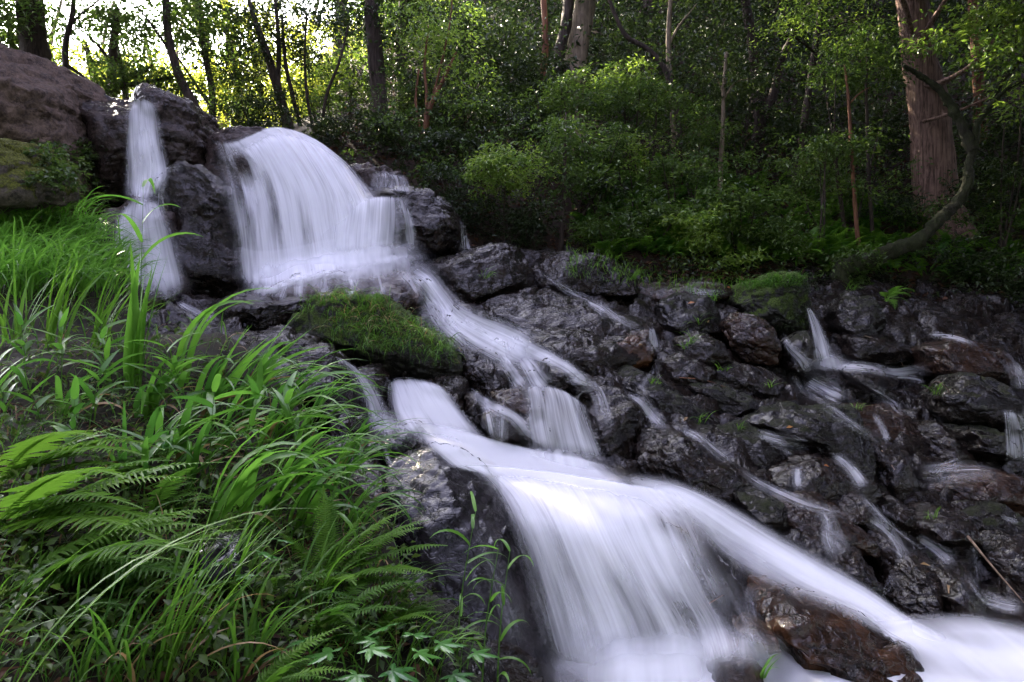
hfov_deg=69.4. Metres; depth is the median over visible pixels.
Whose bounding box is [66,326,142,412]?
bamboo grass
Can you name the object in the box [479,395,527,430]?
trickle water
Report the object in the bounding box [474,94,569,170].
shrub
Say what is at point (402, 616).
fern
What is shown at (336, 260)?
splash water
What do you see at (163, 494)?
fern
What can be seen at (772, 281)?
ledge grass
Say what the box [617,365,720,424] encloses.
boulder
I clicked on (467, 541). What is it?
reed
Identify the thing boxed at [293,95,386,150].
shrub
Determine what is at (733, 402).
boulder
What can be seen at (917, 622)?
boulder
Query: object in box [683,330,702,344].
grass tuft
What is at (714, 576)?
waterfall
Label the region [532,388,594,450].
veil waterfall
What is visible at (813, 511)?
boulder
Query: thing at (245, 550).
grass clump
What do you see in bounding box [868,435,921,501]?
boulder
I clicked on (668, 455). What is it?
boulder
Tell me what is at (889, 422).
boulder
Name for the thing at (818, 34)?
maple tree
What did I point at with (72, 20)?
black sapling
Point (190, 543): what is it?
fern
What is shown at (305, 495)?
grass clump
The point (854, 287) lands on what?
grass tuft
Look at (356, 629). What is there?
lobed plant
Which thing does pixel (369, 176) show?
boulder
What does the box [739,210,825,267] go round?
shrub
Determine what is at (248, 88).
valley tree
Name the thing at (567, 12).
dark tree
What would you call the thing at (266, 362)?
grass clump
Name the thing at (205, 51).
leafy tree
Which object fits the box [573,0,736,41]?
forest tree
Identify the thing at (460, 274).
boulder
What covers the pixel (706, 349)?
boulder
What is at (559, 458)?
splash water
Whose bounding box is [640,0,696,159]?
pale sapling
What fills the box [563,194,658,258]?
shrub
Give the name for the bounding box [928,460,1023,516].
rock slab
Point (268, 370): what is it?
grass clump
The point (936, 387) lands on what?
grass tuft
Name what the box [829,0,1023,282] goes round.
crooked tree
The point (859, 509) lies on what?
boulder
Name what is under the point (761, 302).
boulder
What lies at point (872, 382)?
boulder
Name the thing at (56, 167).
creeper foliage
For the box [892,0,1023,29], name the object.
forest tree
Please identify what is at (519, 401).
boulder
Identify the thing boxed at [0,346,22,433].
bamboo grass
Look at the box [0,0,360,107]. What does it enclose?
sky
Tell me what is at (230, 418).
grass clump
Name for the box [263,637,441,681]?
lobed plant
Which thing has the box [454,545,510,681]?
reed
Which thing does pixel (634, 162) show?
shrub
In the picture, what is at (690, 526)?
boulder
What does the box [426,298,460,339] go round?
trickle water
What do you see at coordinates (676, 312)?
boulder
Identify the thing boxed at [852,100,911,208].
shrub
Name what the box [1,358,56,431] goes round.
bamboo grass
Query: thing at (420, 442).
boulder
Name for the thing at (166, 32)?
thin tree
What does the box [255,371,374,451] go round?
grass clump
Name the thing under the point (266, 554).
lobed plant
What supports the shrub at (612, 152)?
on the forest hillside
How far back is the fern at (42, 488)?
2.14 m
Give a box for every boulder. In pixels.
[0,42,107,217]
[0,138,82,215]
[99,196,196,308]
[133,83,219,171]
[151,160,263,298]
[187,531,252,582]
[204,125,305,249]
[214,291,307,330]
[243,329,325,360]
[249,268,425,310]
[287,288,462,380]
[292,343,371,437]
[347,162,409,194]
[354,363,392,425]
[364,185,464,268]
[367,420,428,465]
[381,442,550,662]
[400,593,507,681]
[417,242,532,302]
[425,374,469,417]
[459,346,512,401]
[463,390,487,432]
[480,406,518,444]
[490,388,546,421]
[518,415,553,447]
[530,250,637,299]
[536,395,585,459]
[540,358,587,394]
[570,385,643,459]
[608,465,642,485]
[616,330,654,369]
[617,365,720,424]
[633,424,769,505]
[637,280,732,302]
[654,292,720,335]
[656,508,709,543]
[659,351,715,385]
[672,330,731,366]
[686,379,758,417]
[704,632,763,681]
[713,361,783,396]
[713,419,794,469]
[719,311,782,366]
[726,271,811,336]
[731,612,780,656]
[733,486,790,535]
[741,401,876,480]
[746,575,788,603]
[754,584,923,681]
[767,452,881,505]
[770,490,879,557]
[776,527,885,600]
[779,330,824,377]
[822,290,886,337]
[832,334,914,366]
[832,491,891,530]
[841,364,894,395]
[841,403,921,442]
[860,526,934,570]
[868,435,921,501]
[873,552,948,622]
[876,493,916,530]
[905,501,983,547]
[908,617,932,654]
[911,334,1022,384]
[915,419,977,464]
[918,372,1023,434]
[926,562,987,622]
[942,423,1021,462]
[956,500,1023,535]
[974,529,1023,591]
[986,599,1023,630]
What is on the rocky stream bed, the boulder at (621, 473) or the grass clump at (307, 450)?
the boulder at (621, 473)
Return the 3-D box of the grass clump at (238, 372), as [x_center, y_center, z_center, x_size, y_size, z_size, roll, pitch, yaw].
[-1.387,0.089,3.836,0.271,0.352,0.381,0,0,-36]
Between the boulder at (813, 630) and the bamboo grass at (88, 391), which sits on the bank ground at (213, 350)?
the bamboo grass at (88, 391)
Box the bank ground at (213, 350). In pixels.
[0,216,441,681]
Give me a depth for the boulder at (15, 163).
5.78 m
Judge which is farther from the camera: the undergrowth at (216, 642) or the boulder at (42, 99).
the boulder at (42, 99)
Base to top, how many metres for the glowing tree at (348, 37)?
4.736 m
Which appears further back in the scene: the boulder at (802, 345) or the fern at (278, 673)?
the boulder at (802, 345)
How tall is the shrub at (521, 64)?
1.816 m
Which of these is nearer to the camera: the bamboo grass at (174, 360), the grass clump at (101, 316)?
the bamboo grass at (174, 360)
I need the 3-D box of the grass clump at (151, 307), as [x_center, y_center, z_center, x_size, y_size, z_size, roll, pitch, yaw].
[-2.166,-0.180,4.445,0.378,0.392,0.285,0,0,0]
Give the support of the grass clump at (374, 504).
on the bank ground at (213, 350)
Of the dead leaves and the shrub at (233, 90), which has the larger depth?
the shrub at (233, 90)
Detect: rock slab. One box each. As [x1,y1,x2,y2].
[479,287,653,343]
[515,327,640,375]
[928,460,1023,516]
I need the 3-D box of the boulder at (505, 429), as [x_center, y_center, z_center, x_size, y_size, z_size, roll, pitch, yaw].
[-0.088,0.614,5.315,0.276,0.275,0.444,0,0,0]
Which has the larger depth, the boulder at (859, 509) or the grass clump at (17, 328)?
the boulder at (859, 509)
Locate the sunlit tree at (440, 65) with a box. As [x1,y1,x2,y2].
[377,0,505,156]
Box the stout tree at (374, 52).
[296,0,473,130]
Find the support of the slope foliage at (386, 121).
on the forest hillside
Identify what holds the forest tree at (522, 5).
on the forest hillside
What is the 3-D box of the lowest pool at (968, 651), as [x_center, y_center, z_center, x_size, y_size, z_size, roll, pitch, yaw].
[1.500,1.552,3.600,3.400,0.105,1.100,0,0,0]
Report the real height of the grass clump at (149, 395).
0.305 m
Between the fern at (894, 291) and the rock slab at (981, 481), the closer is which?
the rock slab at (981, 481)
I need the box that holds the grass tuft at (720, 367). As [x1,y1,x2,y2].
[713,360,730,370]
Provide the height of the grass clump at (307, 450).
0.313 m
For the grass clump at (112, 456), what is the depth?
2.85 m
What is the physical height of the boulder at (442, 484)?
1.280 m
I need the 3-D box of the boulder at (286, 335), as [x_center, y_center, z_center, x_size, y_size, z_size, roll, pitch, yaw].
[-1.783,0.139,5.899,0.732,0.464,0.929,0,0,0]
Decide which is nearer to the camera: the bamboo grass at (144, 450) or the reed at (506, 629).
the reed at (506, 629)
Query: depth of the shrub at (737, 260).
9.44 m
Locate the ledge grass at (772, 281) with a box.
[735,267,815,289]
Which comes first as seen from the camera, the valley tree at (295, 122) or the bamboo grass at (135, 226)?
the bamboo grass at (135, 226)
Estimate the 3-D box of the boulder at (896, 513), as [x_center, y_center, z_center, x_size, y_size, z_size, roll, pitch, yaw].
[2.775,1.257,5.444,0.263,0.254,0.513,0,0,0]
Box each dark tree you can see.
[329,0,480,119]
[554,0,573,148]
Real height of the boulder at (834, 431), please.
0.684 m
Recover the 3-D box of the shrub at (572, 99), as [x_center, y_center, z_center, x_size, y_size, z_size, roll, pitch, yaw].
[1.001,-3.263,11.484,1.591,1.998,1.633,0,0,43]
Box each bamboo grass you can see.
[0,303,72,382]
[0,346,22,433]
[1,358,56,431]
[19,305,99,384]
[42,375,110,469]
[54,348,128,439]
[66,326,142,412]
[68,305,126,372]
[87,178,202,299]
[104,428,187,497]
[121,333,210,423]
[123,341,210,407]
[171,374,266,483]
[244,357,282,469]
[270,370,330,455]
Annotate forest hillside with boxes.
[77,0,1023,285]
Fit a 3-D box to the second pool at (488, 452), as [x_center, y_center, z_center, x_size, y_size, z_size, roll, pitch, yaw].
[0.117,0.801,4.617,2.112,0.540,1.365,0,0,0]
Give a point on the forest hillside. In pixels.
(157, 202)
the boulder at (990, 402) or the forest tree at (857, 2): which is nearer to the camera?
the boulder at (990, 402)
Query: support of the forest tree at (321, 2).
on the forest hillside
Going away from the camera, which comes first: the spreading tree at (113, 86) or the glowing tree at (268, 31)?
the spreading tree at (113, 86)
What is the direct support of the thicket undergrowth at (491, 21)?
on the forest hillside
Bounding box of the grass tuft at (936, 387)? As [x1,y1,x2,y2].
[924,382,944,394]
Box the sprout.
[760,654,779,678]
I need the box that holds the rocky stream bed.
[139,239,1023,681]
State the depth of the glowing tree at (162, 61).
16.98 m
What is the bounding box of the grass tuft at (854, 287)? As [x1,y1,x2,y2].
[845,279,866,290]
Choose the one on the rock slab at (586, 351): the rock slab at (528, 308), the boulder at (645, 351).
the rock slab at (528, 308)
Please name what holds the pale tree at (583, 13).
on the forest hillside
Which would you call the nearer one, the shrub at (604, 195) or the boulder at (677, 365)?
the boulder at (677, 365)
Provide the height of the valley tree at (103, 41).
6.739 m
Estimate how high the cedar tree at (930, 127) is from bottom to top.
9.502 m
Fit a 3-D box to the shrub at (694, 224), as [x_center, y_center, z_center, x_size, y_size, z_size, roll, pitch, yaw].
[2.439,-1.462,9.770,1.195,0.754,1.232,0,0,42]
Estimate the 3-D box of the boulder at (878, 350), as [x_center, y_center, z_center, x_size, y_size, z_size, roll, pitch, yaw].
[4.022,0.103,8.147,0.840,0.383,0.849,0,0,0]
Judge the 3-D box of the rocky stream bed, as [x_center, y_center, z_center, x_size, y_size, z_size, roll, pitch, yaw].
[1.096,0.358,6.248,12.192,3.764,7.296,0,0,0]
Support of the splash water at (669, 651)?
on the lowest pool at (968, 651)
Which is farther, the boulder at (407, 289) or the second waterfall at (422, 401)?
the boulder at (407, 289)
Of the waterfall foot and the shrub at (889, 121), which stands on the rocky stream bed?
the waterfall foot
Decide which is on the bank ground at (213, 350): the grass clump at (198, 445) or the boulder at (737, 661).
the grass clump at (198, 445)
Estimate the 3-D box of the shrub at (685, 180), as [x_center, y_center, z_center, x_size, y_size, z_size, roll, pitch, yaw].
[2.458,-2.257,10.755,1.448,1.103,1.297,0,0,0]
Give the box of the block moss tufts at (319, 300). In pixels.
[304,291,452,362]
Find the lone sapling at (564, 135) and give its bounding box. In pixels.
[527,109,623,250]
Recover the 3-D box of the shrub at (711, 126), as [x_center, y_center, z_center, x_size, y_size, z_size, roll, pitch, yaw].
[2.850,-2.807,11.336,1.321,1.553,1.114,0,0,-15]
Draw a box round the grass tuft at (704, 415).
[696,411,714,422]
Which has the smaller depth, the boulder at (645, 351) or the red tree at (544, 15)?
the boulder at (645, 351)
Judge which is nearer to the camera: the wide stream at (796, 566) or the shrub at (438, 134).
the wide stream at (796, 566)
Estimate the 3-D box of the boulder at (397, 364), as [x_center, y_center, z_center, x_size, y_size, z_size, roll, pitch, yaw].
[-1.108,-0.027,6.538,1.574,0.886,1.138,0,0,27]
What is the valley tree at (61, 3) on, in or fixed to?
on the forest hillside
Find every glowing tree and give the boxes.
[48,38,130,99]
[100,44,218,122]
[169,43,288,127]
[195,0,314,123]
[242,12,366,117]
[296,0,414,72]
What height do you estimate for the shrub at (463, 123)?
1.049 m
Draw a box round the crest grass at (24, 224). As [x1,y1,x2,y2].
[0,186,160,299]
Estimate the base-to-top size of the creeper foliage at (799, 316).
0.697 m
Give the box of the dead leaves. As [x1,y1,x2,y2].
[0,390,438,681]
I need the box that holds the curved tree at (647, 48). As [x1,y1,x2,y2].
[579,0,682,184]
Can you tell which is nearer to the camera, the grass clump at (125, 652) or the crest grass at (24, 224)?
the grass clump at (125, 652)
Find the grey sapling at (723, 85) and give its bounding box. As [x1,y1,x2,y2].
[653,38,783,201]
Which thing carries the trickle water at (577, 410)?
on the rocky stream bed
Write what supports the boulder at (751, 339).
on the rocky stream bed
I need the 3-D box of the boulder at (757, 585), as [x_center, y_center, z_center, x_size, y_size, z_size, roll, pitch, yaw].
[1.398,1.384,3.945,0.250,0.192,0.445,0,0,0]
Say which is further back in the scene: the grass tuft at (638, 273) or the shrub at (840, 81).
the shrub at (840, 81)
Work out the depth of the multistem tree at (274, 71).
12.21 m
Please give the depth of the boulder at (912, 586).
4.58 m
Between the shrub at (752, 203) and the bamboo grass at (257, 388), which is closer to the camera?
the bamboo grass at (257, 388)
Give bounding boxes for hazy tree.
[183,0,295,118]
[194,0,270,128]
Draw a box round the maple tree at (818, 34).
[747,0,906,205]
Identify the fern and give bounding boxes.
[0,422,164,486]
[0,459,222,545]
[0,508,219,608]
[52,558,193,618]
[112,440,193,477]
[143,467,219,515]
[149,525,243,579]
[254,559,359,608]
[256,625,351,681]
[275,486,447,598]
[309,577,413,662]
[373,600,444,639]
[590,237,629,253]
[880,286,915,306]
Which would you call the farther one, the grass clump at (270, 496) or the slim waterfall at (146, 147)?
the slim waterfall at (146, 147)
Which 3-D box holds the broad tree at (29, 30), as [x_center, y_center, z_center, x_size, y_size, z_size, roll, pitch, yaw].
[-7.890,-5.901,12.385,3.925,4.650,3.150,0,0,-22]
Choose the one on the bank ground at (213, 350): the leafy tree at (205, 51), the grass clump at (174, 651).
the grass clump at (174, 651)
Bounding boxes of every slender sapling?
[767,48,909,244]
[829,17,919,241]
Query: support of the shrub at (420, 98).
on the forest hillside
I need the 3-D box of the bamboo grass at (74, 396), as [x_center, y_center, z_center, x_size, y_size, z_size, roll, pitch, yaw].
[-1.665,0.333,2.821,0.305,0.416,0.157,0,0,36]
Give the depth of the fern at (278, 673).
1.86 m
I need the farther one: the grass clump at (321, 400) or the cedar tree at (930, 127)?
the cedar tree at (930, 127)
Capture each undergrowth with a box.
[0,271,481,681]
[220,14,1023,296]
[314,0,1023,198]
[568,146,1023,281]
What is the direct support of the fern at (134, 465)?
on the bank ground at (213, 350)
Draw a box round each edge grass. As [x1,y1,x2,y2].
[318,312,466,367]
[559,243,747,297]
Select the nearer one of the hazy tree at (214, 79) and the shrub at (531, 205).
the shrub at (531, 205)
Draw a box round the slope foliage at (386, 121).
[340,36,1023,262]
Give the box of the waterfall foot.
[116,201,177,288]
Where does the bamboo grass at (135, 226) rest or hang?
on the bank ground at (213, 350)
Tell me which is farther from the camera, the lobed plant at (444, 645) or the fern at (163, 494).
the fern at (163, 494)
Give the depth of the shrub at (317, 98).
14.48 m
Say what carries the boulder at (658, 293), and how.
on the rocky stream bed
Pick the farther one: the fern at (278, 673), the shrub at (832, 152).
the shrub at (832, 152)
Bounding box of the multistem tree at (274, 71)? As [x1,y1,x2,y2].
[192,0,360,130]
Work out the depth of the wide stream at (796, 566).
4.41 m
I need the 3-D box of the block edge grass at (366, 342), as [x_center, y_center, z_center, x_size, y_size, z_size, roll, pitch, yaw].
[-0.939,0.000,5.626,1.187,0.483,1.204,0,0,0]
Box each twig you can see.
[700,595,722,609]
[925,381,953,400]
[966,535,1023,602]
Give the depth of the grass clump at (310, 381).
3.86 m
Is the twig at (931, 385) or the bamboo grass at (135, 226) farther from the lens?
the twig at (931, 385)
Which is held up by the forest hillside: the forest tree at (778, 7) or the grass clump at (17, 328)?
the forest tree at (778, 7)
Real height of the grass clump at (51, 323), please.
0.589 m
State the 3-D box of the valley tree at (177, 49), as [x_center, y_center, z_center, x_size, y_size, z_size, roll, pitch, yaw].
[-14.055,-10.989,31.959,6.642,7.580,4.756,0,0,0]
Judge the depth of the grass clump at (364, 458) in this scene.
3.27 m
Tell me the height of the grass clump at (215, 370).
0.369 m
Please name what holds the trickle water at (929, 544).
on the rocky stream bed
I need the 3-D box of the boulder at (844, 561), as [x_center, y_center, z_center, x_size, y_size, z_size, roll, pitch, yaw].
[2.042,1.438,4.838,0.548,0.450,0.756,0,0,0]
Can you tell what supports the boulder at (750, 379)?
on the rocky stream bed
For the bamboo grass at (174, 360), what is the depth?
3.46 m
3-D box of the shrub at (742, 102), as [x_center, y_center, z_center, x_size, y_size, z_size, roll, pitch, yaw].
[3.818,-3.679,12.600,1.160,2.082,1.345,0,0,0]
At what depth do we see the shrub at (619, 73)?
11.88 m
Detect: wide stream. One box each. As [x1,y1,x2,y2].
[665,488,944,640]
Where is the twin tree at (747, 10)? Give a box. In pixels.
[661,0,833,169]
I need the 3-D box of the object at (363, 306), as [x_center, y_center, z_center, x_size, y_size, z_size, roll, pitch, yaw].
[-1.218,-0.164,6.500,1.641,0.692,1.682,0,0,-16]
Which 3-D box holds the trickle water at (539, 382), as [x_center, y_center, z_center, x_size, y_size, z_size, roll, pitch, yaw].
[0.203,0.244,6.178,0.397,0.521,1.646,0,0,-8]
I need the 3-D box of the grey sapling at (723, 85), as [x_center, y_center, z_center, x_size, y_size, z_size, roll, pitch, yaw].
[3.195,-3.325,11.485,2.098,2.729,1.196,0,0,-11]
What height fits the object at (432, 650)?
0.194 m
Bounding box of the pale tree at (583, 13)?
[556,0,595,152]
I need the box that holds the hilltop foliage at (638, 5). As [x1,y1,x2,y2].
[391,0,894,39]
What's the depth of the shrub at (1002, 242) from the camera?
10.61 m
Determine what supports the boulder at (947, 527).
on the rocky stream bed
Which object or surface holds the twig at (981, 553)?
on the rocky stream bed
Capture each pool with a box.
[254,255,402,292]
[418,424,624,484]
[585,621,1023,681]
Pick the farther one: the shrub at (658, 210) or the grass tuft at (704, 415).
the shrub at (658, 210)
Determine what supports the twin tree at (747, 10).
on the forest hillside
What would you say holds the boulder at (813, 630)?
on the rocky stream bed
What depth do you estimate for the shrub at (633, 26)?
15.65 m
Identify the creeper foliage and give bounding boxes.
[20,138,100,200]
[79,137,111,203]
[773,281,817,334]
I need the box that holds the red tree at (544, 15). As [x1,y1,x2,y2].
[537,0,548,138]
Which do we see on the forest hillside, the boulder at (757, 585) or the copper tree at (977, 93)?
the copper tree at (977, 93)
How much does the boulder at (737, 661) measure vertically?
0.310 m
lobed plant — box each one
[193,538,292,617]
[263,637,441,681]
[326,620,380,638]
[352,622,498,681]
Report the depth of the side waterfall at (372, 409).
5.22 m
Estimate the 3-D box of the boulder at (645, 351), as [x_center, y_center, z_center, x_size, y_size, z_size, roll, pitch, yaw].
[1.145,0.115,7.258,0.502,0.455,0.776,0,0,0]
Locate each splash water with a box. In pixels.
[286,250,387,274]
[557,454,561,463]
[609,657,687,681]
[611,639,684,664]
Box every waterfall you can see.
[129,100,162,196]
[139,132,150,197]
[225,127,383,272]
[344,197,389,249]
[367,393,374,416]
[392,379,471,432]
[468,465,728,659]
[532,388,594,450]
[809,310,826,358]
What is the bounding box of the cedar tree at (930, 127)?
[856,0,1012,240]
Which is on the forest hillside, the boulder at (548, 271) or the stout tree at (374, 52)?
the stout tree at (374, 52)
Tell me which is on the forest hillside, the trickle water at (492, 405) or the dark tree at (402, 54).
the dark tree at (402, 54)
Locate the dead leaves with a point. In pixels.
(3, 670)
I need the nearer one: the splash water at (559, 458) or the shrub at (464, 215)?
the splash water at (559, 458)
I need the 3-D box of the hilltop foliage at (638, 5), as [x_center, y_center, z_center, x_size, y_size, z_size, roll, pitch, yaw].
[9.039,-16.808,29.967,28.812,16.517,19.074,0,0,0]
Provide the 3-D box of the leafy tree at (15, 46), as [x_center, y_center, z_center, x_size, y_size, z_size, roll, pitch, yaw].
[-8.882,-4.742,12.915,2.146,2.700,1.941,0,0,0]
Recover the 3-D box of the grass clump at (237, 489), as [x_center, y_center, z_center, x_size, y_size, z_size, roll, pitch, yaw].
[-0.834,0.496,2.603,0.521,0.434,0.453,0,0,0]
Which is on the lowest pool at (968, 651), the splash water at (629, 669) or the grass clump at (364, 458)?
the splash water at (629, 669)
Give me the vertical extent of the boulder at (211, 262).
1.756 m
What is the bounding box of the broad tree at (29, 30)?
[0,0,90,60]
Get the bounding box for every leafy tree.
[0,0,63,65]
[60,3,174,98]
[132,0,265,117]
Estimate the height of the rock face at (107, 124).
1.483 m
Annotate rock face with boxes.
[78,94,157,204]
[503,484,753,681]
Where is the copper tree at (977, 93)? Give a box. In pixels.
[929,0,987,142]
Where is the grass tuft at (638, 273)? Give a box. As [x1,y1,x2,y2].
[631,268,646,278]
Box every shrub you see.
[201,64,270,124]
[203,90,306,129]
[281,45,364,131]
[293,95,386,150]
[300,45,369,133]
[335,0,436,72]
[347,53,443,117]
[360,105,447,159]
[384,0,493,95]
[386,120,507,175]
[396,64,482,126]
[408,161,483,209]
[428,85,514,145]
[438,16,540,104]
[443,181,513,239]
[456,138,560,242]
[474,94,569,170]
[477,31,582,146]
[499,194,570,249]
[515,62,639,185]
[521,113,637,215]
[556,0,665,92]
[559,160,640,218]
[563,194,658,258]
[583,53,663,183]
[585,74,713,189]
[589,122,688,207]
[614,184,700,247]
[627,147,732,211]
[643,200,740,257]
[650,103,739,201]
[656,0,772,116]
[664,227,772,282]
[686,179,781,253]
[701,67,770,180]
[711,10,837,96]
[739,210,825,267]
[759,105,835,195]
[776,162,883,229]
[780,25,926,235]
[788,122,873,257]
[807,244,888,284]
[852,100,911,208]
[857,182,942,236]
[895,227,1023,285]
[938,151,1023,249]
[943,251,1023,306]
[955,0,1023,252]
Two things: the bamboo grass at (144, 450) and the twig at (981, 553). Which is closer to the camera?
the bamboo grass at (144, 450)
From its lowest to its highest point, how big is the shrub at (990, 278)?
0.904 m
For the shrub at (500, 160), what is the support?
on the forest hillside
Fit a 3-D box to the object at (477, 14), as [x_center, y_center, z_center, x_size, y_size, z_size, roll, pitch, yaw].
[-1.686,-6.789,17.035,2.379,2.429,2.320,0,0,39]
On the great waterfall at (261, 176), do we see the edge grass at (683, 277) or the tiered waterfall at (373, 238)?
the tiered waterfall at (373, 238)
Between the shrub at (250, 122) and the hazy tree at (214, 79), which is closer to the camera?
the shrub at (250, 122)
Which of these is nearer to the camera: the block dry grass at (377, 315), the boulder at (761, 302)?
the block dry grass at (377, 315)
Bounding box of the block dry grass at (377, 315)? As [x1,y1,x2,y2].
[303,287,461,362]
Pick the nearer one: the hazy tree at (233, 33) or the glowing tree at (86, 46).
the glowing tree at (86, 46)
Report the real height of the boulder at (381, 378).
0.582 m
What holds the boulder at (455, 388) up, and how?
on the rocky stream bed
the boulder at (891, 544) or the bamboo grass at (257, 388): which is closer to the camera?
the bamboo grass at (257, 388)
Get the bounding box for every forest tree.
[254,0,425,78]
[380,0,559,36]
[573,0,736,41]
[682,0,862,41]
[789,0,967,43]
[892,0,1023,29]
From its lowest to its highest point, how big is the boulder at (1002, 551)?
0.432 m
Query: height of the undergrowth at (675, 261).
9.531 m
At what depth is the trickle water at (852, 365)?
7.84 m
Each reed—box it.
[430,491,507,655]
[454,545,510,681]
[468,539,532,681]
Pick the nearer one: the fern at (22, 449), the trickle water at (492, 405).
the fern at (22, 449)
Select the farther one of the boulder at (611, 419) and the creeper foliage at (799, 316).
the creeper foliage at (799, 316)
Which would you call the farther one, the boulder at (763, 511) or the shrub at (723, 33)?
the shrub at (723, 33)
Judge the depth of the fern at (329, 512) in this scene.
2.50 m
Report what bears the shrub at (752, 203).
on the forest hillside
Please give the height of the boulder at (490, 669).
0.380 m
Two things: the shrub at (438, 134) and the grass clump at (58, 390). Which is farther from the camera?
the shrub at (438, 134)
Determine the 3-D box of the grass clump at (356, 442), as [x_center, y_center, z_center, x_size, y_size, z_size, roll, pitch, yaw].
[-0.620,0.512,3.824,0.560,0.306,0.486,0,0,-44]
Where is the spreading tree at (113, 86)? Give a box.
[64,5,212,106]
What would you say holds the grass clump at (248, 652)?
on the bank ground at (213, 350)
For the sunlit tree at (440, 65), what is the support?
on the forest hillside
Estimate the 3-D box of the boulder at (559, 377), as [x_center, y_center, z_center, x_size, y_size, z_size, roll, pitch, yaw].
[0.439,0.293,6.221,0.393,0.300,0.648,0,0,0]
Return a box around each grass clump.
[0,250,77,343]
[0,507,313,681]
[45,243,105,347]
[55,368,145,420]
[58,526,237,681]
[70,403,218,474]
[89,252,158,347]
[118,284,182,339]
[123,240,166,387]
[133,354,210,419]
[136,479,320,681]
[144,394,274,473]
[153,420,281,488]
[176,288,269,382]
[193,350,292,421]
[200,384,317,456]
[207,415,346,538]
[211,329,281,391]
[212,496,297,611]
[222,553,333,681]
[226,340,352,417]
[244,416,386,531]
[245,310,337,390]
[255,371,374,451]
[273,348,382,427]
[283,410,395,499]
[283,464,403,559]
[286,359,397,440]
[291,511,383,621]
[324,418,427,491]
[335,411,430,470]
[341,469,424,533]
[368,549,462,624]
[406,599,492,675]
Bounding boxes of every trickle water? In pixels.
[297,279,302,294]
[415,271,526,361]
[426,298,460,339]
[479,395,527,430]
[502,358,521,383]
[507,340,579,375]
[520,356,544,387]
[576,398,579,427]
[841,364,908,374]
[847,464,861,480]
[923,539,941,552]
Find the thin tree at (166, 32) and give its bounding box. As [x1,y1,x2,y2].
[84,0,225,109]
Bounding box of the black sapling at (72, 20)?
[17,0,126,78]
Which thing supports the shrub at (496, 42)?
on the forest hillside
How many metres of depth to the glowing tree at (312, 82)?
19.73 m
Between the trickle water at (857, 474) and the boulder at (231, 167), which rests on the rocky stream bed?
the boulder at (231, 167)
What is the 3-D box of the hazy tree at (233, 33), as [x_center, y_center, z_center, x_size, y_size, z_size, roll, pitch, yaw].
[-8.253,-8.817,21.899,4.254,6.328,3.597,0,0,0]
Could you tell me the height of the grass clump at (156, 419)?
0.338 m
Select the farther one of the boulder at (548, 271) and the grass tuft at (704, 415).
the boulder at (548, 271)
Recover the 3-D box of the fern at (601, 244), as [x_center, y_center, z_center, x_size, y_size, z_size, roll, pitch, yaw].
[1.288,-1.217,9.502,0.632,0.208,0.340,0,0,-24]
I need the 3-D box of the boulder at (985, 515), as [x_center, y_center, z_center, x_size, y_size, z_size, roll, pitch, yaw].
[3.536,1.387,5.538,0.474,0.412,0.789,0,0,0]
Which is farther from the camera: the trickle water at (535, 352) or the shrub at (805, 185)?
the shrub at (805, 185)
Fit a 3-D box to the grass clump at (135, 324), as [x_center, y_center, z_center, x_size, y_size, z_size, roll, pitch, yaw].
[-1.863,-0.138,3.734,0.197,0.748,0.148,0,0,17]
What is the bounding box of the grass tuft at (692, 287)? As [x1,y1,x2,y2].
[682,282,700,292]
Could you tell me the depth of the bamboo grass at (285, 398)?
3.16 m
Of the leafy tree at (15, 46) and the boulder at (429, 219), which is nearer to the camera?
the boulder at (429, 219)
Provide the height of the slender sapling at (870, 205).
3.404 m
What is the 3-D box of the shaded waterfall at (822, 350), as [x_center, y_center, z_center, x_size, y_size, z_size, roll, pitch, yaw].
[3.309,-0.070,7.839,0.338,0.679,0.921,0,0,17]
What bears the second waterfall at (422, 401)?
on the rocky stream bed
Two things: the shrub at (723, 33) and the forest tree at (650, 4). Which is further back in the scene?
the forest tree at (650, 4)
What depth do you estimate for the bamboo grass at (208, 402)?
2.94 m
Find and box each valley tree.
[50,0,117,78]
[73,0,179,98]
[130,14,251,115]
[194,7,299,125]
[250,0,343,127]
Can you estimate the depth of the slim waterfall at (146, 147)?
8.26 m

